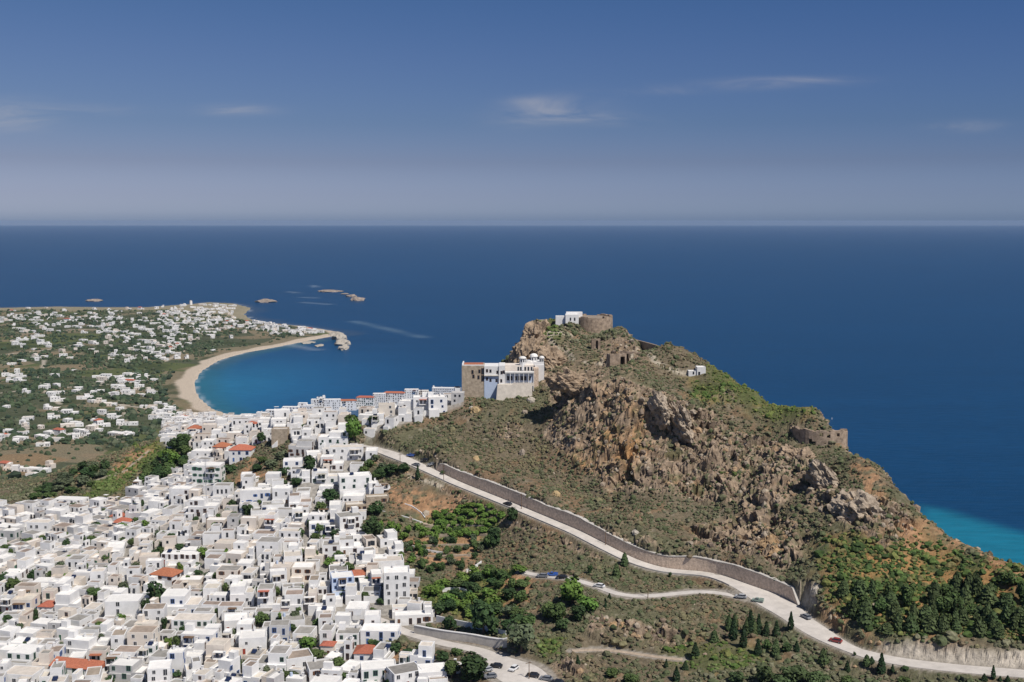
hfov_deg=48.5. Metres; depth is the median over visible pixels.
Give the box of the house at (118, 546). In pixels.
[107,541,125,557]
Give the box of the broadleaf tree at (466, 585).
[461,581,479,589]
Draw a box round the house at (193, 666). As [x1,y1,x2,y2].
[185,656,200,680]
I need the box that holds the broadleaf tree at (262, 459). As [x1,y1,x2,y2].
[257,456,266,461]
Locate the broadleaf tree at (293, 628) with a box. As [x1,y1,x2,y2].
[291,623,296,631]
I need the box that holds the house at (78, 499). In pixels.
[55,496,88,503]
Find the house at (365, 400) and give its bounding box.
[356,396,373,409]
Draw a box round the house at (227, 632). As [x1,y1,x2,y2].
[222,628,234,645]
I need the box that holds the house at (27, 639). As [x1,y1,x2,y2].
[11,636,38,644]
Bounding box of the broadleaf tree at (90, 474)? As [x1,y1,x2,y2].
[87,471,96,476]
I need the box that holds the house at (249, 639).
[239,627,267,654]
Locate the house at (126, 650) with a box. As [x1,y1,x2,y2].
[113,645,142,657]
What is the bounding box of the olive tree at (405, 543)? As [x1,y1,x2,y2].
[403,540,409,548]
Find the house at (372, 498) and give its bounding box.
[345,493,389,510]
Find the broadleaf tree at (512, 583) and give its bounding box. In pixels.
[507,578,516,587]
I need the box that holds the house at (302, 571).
[290,562,315,582]
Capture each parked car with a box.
[483,665,493,672]
[484,672,496,678]
[490,662,502,668]
[508,664,518,671]
[526,671,539,677]
[537,573,547,577]
[539,675,552,681]
[551,678,564,681]
[556,574,567,578]
[593,583,604,587]
[735,593,746,598]
[800,613,811,619]
[829,637,842,643]
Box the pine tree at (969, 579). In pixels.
[961,572,974,595]
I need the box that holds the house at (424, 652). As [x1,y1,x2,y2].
[410,641,434,663]
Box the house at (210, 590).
[203,583,221,600]
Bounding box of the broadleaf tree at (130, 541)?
[127,537,133,546]
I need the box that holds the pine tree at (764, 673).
[755,666,773,681]
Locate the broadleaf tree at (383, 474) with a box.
[378,469,387,477]
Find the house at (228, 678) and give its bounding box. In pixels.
[218,673,241,681]
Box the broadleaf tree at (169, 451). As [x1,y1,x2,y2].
[162,448,176,453]
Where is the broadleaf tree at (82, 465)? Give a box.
[78,461,87,468]
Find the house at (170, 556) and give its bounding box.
[161,548,201,567]
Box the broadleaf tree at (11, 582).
[5,577,22,589]
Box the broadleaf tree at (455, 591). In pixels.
[449,587,459,596]
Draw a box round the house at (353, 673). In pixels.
[348,665,359,678]
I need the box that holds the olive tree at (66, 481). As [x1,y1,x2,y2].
[59,476,75,485]
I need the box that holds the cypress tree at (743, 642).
[739,624,747,647]
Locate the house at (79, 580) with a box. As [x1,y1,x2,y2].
[61,574,85,587]
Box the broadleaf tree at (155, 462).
[150,458,159,467]
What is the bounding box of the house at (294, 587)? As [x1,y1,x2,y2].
[287,583,301,588]
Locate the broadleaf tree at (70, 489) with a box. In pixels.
[64,486,80,492]
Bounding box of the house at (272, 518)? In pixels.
[264,509,284,530]
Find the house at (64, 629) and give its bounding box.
[56,619,82,640]
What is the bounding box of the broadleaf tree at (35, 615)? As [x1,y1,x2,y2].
[33,608,39,620]
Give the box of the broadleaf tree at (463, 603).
[458,597,471,609]
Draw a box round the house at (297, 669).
[289,666,304,674]
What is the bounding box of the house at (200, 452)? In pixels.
[191,446,212,459]
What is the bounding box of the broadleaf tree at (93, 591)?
[86,587,100,599]
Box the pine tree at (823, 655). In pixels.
[817,648,829,665]
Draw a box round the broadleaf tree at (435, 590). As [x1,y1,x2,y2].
[430,586,440,595]
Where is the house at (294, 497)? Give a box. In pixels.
[289,490,311,507]
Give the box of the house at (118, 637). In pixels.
[111,626,127,650]
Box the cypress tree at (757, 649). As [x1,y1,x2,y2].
[753,638,761,655]
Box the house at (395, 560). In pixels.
[372,553,403,572]
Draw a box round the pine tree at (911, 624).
[902,613,920,632]
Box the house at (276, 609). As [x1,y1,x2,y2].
[271,603,290,619]
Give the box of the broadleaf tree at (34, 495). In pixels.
[27,492,42,498]
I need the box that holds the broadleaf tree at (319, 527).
[315,524,322,530]
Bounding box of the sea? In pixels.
[0,226,1023,564]
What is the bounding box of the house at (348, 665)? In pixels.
[340,659,360,672]
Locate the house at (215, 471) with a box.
[191,460,224,484]
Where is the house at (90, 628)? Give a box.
[80,623,99,640]
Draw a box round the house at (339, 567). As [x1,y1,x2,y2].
[329,562,347,579]
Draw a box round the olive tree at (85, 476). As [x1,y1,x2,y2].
[75,474,89,479]
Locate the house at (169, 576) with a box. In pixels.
[149,567,183,586]
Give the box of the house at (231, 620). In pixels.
[224,611,248,631]
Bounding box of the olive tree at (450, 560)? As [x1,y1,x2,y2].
[447,557,455,564]
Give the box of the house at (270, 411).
[266,409,273,414]
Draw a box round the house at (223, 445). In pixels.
[212,442,231,456]
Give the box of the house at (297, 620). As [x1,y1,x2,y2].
[281,611,304,632]
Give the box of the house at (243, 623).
[235,616,254,643]
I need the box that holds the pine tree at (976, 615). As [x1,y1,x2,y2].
[972,613,979,620]
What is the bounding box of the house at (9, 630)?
[0,625,20,638]
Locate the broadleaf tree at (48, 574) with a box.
[45,571,51,576]
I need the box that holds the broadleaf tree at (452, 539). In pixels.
[449,536,456,542]
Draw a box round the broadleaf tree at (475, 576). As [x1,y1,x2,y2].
[470,572,484,580]
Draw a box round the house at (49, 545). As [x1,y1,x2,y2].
[35,538,54,552]
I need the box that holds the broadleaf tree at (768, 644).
[763,639,772,649]
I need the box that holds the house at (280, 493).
[271,483,292,502]
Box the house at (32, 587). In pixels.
[14,582,40,598]
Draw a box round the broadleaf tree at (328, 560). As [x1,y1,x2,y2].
[323,556,334,566]
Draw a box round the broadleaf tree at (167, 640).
[164,637,171,646]
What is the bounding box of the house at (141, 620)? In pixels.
[134,614,157,624]
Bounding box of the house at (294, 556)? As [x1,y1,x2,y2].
[284,548,302,562]
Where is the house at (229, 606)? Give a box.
[218,601,245,620]
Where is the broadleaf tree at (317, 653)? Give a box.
[311,648,327,657]
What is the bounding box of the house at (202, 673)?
[192,665,212,681]
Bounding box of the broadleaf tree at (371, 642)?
[368,639,377,645]
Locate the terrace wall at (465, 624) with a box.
[436,615,505,633]
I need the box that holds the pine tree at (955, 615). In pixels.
[950,607,959,623]
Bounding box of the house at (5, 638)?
[0,636,13,641]
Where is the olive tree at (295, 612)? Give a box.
[290,610,299,615]
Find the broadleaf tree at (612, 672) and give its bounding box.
[605,667,617,676]
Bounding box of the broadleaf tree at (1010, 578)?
[999,571,1019,586]
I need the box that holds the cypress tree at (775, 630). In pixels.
[771,620,780,637]
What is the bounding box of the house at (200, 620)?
[171,613,216,630]
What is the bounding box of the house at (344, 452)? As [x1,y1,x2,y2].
[329,444,363,460]
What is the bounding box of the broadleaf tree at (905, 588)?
[900,583,916,595]
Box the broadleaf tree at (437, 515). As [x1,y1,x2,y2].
[433,512,442,518]
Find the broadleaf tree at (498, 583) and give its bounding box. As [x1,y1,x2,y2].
[492,578,504,587]
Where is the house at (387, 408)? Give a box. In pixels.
[378,400,394,416]
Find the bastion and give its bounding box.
[792,426,847,445]
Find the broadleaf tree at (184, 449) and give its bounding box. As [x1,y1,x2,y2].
[179,444,192,454]
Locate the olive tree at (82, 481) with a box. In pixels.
[78,477,90,485]
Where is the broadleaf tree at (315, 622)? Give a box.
[312,618,318,627]
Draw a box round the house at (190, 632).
[181,622,218,646]
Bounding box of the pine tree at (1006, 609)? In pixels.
[1000,602,1010,622]
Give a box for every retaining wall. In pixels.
[414,624,506,647]
[435,463,800,605]
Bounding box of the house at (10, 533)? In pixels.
[0,525,23,540]
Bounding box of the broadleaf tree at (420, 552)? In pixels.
[417,548,423,555]
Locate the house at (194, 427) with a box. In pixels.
[187,424,199,434]
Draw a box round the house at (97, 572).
[90,565,106,585]
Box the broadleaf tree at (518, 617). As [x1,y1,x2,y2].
[510,614,523,620]
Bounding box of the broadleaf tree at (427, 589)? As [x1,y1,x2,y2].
[422,583,440,594]
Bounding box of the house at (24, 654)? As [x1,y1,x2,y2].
[6,643,44,666]
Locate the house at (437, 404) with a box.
[427,392,446,418]
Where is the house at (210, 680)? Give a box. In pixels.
[202,677,218,681]
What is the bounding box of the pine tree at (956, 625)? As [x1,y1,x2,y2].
[951,620,963,633]
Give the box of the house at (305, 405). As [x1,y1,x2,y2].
[298,402,314,408]
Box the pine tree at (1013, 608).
[1011,606,1016,615]
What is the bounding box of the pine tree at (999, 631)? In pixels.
[992,622,1005,638]
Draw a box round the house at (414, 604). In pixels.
[407,597,423,610]
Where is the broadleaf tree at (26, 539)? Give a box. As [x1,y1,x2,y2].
[20,537,31,541]
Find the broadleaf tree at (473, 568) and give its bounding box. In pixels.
[468,564,479,574]
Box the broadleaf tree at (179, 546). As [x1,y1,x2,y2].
[175,543,183,549]
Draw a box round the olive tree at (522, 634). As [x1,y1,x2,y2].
[505,620,534,651]
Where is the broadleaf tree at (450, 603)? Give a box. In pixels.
[444,598,457,610]
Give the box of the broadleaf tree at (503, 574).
[497,569,511,579]
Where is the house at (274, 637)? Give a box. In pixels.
[270,634,284,644]
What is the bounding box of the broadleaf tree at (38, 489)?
[33,486,42,491]
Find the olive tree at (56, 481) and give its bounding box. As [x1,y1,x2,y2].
[52,477,64,484]
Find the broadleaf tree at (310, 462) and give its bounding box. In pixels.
[304,454,317,474]
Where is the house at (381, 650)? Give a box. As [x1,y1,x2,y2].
[372,641,395,659]
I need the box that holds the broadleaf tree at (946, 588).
[940,583,953,593]
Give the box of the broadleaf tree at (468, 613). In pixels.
[465,607,472,617]
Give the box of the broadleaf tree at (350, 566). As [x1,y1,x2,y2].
[343,562,354,570]
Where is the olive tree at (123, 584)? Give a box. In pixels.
[118,581,127,587]
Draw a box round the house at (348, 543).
[339,531,361,554]
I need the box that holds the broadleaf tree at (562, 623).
[556,617,567,629]
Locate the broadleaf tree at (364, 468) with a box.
[359,465,368,471]
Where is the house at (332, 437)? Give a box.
[318,430,349,450]
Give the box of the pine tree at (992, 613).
[985,610,998,623]
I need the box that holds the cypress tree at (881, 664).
[876,652,885,674]
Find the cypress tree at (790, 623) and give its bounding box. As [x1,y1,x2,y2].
[787,611,793,629]
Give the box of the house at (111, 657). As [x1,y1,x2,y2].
[105,650,122,670]
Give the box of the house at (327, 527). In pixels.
[309,519,338,537]
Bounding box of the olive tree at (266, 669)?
[263,665,270,671]
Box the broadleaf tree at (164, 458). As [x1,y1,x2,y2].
[160,452,169,462]
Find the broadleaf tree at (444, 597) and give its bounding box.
[439,593,456,601]
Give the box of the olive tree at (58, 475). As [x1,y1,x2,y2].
[55,472,67,477]
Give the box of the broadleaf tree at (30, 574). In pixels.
[26,568,35,580]
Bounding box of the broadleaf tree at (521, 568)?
[511,564,527,572]
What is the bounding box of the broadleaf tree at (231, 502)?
[226,499,237,504]
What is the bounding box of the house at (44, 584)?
[27,581,48,595]
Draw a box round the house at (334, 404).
[324,398,340,410]
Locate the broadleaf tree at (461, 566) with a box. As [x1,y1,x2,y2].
[457,562,464,570]
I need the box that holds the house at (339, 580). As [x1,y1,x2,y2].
[330,569,353,598]
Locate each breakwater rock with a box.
[332,333,346,339]
[334,339,350,345]
[338,345,348,349]
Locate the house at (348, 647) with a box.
[344,635,353,659]
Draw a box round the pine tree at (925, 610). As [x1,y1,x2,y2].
[919,604,932,622]
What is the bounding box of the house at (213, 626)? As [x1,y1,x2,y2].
[204,623,221,637]
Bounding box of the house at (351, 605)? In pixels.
[345,601,369,622]
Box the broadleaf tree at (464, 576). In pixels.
[456,571,470,580]
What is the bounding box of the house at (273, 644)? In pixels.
[266,641,279,653]
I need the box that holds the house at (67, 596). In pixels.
[54,584,80,611]
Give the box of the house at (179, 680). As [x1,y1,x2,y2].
[169,677,194,681]
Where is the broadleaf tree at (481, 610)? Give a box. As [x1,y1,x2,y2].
[470,598,495,633]
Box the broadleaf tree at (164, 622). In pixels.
[160,617,167,628]
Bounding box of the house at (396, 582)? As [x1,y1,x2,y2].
[383,564,409,604]
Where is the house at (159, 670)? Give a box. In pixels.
[147,659,172,681]
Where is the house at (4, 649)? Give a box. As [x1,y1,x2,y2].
[0,640,18,658]
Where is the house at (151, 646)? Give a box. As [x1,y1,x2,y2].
[136,639,158,662]
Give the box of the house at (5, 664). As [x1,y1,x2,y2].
[0,658,11,671]
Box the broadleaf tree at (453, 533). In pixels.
[447,531,456,536]
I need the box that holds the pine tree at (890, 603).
[885,598,902,612]
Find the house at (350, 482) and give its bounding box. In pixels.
[338,471,371,499]
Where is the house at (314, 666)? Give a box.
[305,657,333,681]
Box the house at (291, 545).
[288,539,304,558]
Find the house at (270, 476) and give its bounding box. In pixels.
[265,471,281,486]
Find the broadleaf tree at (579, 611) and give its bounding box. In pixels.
[570,604,585,621]
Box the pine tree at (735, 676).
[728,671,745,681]
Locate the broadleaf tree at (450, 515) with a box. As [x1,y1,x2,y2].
[445,512,455,518]
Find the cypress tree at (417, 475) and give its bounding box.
[415,465,420,479]
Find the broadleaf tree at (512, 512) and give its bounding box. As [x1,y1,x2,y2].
[506,506,517,523]
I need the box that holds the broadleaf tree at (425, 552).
[423,548,428,556]
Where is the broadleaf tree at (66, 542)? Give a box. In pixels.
[59,539,70,545]
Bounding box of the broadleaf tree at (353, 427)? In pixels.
[345,416,361,442]
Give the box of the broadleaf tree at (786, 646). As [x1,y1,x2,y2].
[781,642,791,651]
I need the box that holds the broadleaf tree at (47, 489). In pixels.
[42,486,52,492]
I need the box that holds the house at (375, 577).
[358,569,382,590]
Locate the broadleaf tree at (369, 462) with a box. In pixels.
[363,459,373,466]
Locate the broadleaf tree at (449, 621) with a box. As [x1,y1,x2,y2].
[442,615,456,629]
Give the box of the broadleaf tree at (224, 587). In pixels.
[222,582,229,591]
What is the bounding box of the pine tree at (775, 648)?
[771,638,779,657]
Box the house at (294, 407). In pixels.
[282,405,300,411]
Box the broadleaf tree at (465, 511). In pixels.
[460,508,472,513]
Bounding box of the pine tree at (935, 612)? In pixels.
[932,608,938,616]
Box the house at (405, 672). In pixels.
[386,661,422,681]
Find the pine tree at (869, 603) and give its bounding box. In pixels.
[857,599,874,615]
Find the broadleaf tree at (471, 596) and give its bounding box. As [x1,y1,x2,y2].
[464,592,477,601]
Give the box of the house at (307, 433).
[301,428,317,441]
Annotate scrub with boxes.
[0,318,1023,681]
[386,483,1023,681]
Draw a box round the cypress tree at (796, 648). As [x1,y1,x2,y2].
[793,641,799,651]
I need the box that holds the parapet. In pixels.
[378,452,729,585]
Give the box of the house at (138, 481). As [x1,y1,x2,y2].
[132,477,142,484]
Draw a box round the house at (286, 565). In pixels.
[272,560,293,581]
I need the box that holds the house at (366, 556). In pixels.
[356,546,374,564]
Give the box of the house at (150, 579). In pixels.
[142,575,170,599]
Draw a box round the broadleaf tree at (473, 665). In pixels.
[460,651,488,681]
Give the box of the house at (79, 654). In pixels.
[69,651,87,658]
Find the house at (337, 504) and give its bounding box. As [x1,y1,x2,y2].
[318,500,341,519]
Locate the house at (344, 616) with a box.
[335,607,363,629]
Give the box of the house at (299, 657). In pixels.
[286,648,312,670]
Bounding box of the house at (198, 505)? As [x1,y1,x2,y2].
[188,496,220,517]
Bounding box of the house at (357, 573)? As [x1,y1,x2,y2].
[350,569,365,582]
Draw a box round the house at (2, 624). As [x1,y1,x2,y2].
[0,615,8,628]
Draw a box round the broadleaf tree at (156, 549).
[151,546,160,554]
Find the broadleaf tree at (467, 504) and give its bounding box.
[464,502,474,506]
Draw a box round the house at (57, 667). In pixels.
[39,659,65,681]
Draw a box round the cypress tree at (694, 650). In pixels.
[691,642,699,656]
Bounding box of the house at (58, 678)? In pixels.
[47,674,68,681]
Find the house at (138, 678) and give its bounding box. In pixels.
[130,674,145,681]
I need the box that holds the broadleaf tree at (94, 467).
[88,464,99,471]
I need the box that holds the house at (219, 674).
[208,669,223,679]
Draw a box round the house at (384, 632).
[360,623,400,644]
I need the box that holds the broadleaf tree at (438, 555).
[435,552,441,559]
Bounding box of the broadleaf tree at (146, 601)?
[140,598,149,611]
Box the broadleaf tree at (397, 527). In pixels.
[391,523,401,531]
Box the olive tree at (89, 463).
[87,461,99,466]
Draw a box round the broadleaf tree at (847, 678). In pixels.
[840,675,852,681]
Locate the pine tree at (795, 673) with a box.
[779,664,808,681]
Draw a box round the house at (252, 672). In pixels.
[242,660,266,681]
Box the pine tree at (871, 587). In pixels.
[868,579,876,596]
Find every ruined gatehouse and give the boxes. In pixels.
[591,338,599,349]
[606,352,626,366]
[620,351,635,357]
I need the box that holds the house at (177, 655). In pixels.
[167,645,186,673]
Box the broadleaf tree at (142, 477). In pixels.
[139,474,145,484]
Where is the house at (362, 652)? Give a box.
[353,644,375,660]
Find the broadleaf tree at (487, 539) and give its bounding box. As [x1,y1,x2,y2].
[483,534,491,547]
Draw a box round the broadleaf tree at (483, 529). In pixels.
[478,526,487,532]
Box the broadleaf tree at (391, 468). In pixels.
[385,463,398,472]
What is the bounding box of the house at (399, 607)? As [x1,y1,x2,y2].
[392,604,406,618]
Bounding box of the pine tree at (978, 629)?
[970,616,987,637]
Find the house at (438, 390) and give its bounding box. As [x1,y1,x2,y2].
[432,385,453,394]
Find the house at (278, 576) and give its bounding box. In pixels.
[269,568,286,590]
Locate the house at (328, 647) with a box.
[319,641,336,655]
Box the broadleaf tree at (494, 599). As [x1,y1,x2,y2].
[485,595,500,604]
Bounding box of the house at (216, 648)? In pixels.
[205,637,241,659]
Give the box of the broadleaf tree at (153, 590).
[146,581,165,599]
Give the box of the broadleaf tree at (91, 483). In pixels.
[86,480,94,486]
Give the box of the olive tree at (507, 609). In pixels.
[499,604,515,616]
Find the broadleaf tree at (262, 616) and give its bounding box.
[255,611,270,625]
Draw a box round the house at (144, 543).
[129,538,152,556]
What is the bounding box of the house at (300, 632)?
[292,625,316,648]
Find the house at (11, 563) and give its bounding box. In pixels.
[0,559,17,571]
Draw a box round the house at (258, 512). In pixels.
[251,507,270,523]
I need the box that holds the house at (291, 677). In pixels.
[286,672,305,681]
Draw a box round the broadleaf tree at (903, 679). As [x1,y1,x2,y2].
[897,676,910,681]
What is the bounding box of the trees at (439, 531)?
[7,423,908,676]
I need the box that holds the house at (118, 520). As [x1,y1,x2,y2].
[112,517,132,524]
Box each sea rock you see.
[85,299,102,301]
[255,299,276,302]
[319,290,342,291]
[350,297,364,300]
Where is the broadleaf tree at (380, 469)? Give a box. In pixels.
[377,466,387,474]
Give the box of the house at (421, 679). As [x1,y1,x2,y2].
[417,676,427,681]
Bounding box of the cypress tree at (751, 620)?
[747,610,753,633]
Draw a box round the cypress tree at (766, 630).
[762,621,769,636]
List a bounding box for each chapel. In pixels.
[555,312,581,324]
[687,366,705,375]
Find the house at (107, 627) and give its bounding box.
[100,617,117,636]
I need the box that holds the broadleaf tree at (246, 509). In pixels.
[242,504,252,514]
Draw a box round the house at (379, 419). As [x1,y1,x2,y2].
[371,408,384,427]
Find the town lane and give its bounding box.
[378,515,434,525]
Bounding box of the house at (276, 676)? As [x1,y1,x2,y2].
[266,669,286,681]
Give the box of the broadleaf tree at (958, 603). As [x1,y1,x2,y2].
[953,596,963,609]
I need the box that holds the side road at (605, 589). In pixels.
[523,571,734,597]
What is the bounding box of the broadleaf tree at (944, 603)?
[934,595,952,612]
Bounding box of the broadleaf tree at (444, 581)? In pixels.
[434,578,449,585]
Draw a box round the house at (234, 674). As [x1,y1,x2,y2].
[230,672,242,677]
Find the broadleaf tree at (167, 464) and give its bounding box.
[162,462,177,469]
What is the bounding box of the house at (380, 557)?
[373,554,387,558]
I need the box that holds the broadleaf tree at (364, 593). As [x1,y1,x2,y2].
[362,591,369,598]
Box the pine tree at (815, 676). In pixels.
[806,671,830,681]
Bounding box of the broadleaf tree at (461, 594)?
[458,589,471,598]
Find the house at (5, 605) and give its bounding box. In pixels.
[0,589,16,611]
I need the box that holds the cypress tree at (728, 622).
[724,615,731,630]
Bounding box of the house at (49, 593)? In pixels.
[42,585,61,602]
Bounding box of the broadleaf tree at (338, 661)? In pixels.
[331,656,344,666]
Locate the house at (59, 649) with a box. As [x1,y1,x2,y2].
[49,642,66,658]
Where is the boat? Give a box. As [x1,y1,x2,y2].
[301,341,314,343]
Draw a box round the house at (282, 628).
[269,619,290,647]
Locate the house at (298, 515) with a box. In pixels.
[292,504,308,522]
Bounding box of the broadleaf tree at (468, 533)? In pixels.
[463,530,472,536]
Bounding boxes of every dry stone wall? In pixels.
[416,554,470,557]
[422,533,486,537]
[425,524,483,528]
[426,544,463,546]
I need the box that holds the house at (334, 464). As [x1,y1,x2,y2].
[320,454,343,470]
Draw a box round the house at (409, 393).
[404,389,418,398]
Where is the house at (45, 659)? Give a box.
[32,647,53,668]
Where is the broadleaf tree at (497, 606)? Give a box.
[491,602,502,613]
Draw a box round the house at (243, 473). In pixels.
[241,472,259,487]
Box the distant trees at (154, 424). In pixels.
[0,308,318,479]
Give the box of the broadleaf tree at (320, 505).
[314,501,326,510]
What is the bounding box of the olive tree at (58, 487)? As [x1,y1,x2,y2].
[52,484,65,490]
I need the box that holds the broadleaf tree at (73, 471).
[68,468,77,473]
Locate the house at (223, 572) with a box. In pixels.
[216,565,242,584]
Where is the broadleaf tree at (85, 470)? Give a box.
[78,467,89,474]
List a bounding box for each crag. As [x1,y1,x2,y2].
[508,335,540,362]
[515,319,550,348]
[533,344,566,370]
[544,367,586,396]
[609,621,624,627]
[646,390,671,430]
[668,401,693,443]
[712,525,752,547]
[755,533,784,558]
[775,444,816,458]
[805,459,838,489]
[827,489,894,522]
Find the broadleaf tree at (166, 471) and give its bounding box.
[161,467,171,476]
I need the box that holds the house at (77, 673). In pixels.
[72,668,84,681]
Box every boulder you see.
[470,406,479,413]
[519,449,524,455]
[527,397,534,402]
[552,490,559,496]
[632,529,638,535]
[810,586,818,596]
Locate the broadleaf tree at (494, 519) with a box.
[488,517,497,522]
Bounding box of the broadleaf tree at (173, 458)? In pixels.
[168,452,180,464]
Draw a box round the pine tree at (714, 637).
[709,629,719,642]
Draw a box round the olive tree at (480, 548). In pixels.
[477,545,483,552]
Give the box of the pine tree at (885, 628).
[878,622,893,634]
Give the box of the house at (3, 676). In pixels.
[0,671,6,681]
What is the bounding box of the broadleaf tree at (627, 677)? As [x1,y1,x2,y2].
[623,673,639,681]
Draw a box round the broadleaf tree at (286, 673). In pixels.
[283,670,298,680]
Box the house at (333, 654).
[324,648,343,659]
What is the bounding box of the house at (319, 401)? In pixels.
[311,395,324,405]
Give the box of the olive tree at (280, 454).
[275,450,286,459]
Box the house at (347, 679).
[342,674,359,681]
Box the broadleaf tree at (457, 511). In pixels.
[453,508,461,514]
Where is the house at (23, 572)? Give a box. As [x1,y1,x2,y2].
[3,566,28,578]
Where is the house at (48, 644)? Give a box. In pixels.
[45,639,58,648]
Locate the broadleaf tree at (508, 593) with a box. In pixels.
[500,587,515,599]
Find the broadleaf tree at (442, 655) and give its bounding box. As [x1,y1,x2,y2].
[435,650,448,660]
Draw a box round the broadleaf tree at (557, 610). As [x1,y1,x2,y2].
[549,602,567,618]
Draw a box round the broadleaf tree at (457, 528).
[453,526,461,530]
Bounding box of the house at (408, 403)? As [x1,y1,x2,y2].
[399,397,412,411]
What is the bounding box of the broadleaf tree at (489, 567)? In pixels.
[484,566,493,576]
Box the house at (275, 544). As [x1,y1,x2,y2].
[256,537,282,558]
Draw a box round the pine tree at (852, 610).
[847,597,858,617]
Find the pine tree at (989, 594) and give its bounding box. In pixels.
[978,583,998,604]
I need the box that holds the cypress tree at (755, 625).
[751,619,757,634]
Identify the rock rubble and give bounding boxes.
[140,326,985,679]
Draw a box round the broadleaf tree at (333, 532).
[329,528,336,536]
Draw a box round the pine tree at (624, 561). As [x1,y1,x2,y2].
[621,552,628,566]
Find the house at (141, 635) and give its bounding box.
[127,625,159,647]
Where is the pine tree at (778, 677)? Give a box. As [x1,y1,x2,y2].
[771,673,793,681]
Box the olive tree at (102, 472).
[93,469,107,476]
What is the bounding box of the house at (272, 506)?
[261,501,284,510]
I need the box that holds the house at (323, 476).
[312,467,337,484]
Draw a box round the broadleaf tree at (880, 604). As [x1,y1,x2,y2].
[874,597,887,610]
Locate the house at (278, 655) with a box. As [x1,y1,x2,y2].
[258,645,291,670]
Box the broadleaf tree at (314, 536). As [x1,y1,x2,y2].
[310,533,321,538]
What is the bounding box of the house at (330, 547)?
[322,535,339,559]
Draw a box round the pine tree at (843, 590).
[837,579,849,598]
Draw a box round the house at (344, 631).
[335,621,361,651]
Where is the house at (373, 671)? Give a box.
[360,659,395,681]
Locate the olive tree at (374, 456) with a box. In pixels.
[371,454,379,460]
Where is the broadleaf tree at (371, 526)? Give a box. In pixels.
[362,515,380,533]
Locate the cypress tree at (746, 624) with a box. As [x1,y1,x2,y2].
[744,618,749,634]
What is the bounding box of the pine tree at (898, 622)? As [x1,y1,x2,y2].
[892,613,903,630]
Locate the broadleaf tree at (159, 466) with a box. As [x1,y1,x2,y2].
[152,463,162,470]
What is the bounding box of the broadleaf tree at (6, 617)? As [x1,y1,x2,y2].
[2,614,12,622]
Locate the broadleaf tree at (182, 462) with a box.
[178,458,187,465]
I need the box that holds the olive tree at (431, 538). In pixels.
[428,536,434,543]
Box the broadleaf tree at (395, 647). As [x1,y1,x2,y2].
[390,642,402,652]
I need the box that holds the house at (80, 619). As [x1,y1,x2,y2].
[66,613,91,626]
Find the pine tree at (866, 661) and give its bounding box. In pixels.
[862,654,870,666]
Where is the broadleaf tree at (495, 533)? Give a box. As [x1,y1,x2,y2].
[487,526,500,545]
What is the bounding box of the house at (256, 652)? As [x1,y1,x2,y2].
[245,646,266,659]
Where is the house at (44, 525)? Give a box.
[27,517,54,532]
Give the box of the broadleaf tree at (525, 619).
[521,615,535,624]
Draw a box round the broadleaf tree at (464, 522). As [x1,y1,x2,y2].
[461,519,467,526]
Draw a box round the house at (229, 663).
[209,649,239,676]
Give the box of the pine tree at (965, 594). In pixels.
[959,583,972,603]
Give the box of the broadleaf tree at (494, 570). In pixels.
[490,567,500,577]
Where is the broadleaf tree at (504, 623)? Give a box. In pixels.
[499,619,513,630]
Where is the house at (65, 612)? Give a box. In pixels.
[58,607,76,618]
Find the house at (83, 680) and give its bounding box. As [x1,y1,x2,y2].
[73,679,93,681]
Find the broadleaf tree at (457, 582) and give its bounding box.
[449,578,465,587]
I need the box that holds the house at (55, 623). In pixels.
[46,616,63,637]
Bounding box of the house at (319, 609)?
[316,605,334,619]
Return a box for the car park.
[381,618,550,681]
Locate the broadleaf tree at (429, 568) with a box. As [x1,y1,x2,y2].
[426,564,434,573]
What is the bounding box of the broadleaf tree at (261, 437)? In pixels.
[257,431,265,441]
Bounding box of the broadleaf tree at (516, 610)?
[509,607,527,616]
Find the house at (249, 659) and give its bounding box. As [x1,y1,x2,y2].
[242,658,258,673]
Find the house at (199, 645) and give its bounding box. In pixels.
[186,636,206,651]
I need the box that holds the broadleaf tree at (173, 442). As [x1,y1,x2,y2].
[166,436,178,448]
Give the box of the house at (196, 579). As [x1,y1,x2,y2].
[179,575,203,588]
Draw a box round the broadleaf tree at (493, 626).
[486,617,499,634]
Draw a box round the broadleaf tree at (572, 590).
[560,576,583,605]
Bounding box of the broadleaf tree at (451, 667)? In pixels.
[444,659,460,678]
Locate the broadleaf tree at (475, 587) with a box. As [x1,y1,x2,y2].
[469,583,481,591]
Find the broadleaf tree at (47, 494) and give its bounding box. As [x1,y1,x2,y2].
[43,492,56,497]
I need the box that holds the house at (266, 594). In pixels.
[257,583,275,606]
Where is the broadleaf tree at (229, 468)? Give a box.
[225,464,237,471]
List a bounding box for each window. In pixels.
[163,669,167,675]
[364,672,368,678]
[373,670,377,675]
[393,575,399,579]
[400,582,407,586]
[423,617,430,621]
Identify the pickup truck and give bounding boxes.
[547,571,557,575]
[752,597,763,602]
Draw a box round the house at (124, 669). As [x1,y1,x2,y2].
[108,655,147,680]
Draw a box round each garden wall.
[405,503,424,517]
[411,545,442,553]
[442,587,466,591]
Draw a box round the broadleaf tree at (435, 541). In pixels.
[432,537,438,545]
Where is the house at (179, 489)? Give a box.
[171,485,194,503]
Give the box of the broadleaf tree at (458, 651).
[453,647,463,655]
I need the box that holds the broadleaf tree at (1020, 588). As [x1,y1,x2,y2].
[1016,580,1023,598]
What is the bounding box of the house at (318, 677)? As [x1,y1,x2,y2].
[310,672,341,681]
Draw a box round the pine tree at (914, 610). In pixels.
[907,605,919,622]
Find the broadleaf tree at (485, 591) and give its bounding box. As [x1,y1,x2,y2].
[481,587,496,596]
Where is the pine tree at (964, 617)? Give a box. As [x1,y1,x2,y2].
[958,607,970,625]
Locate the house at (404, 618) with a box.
[395,605,432,625]
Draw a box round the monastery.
[462,353,543,400]

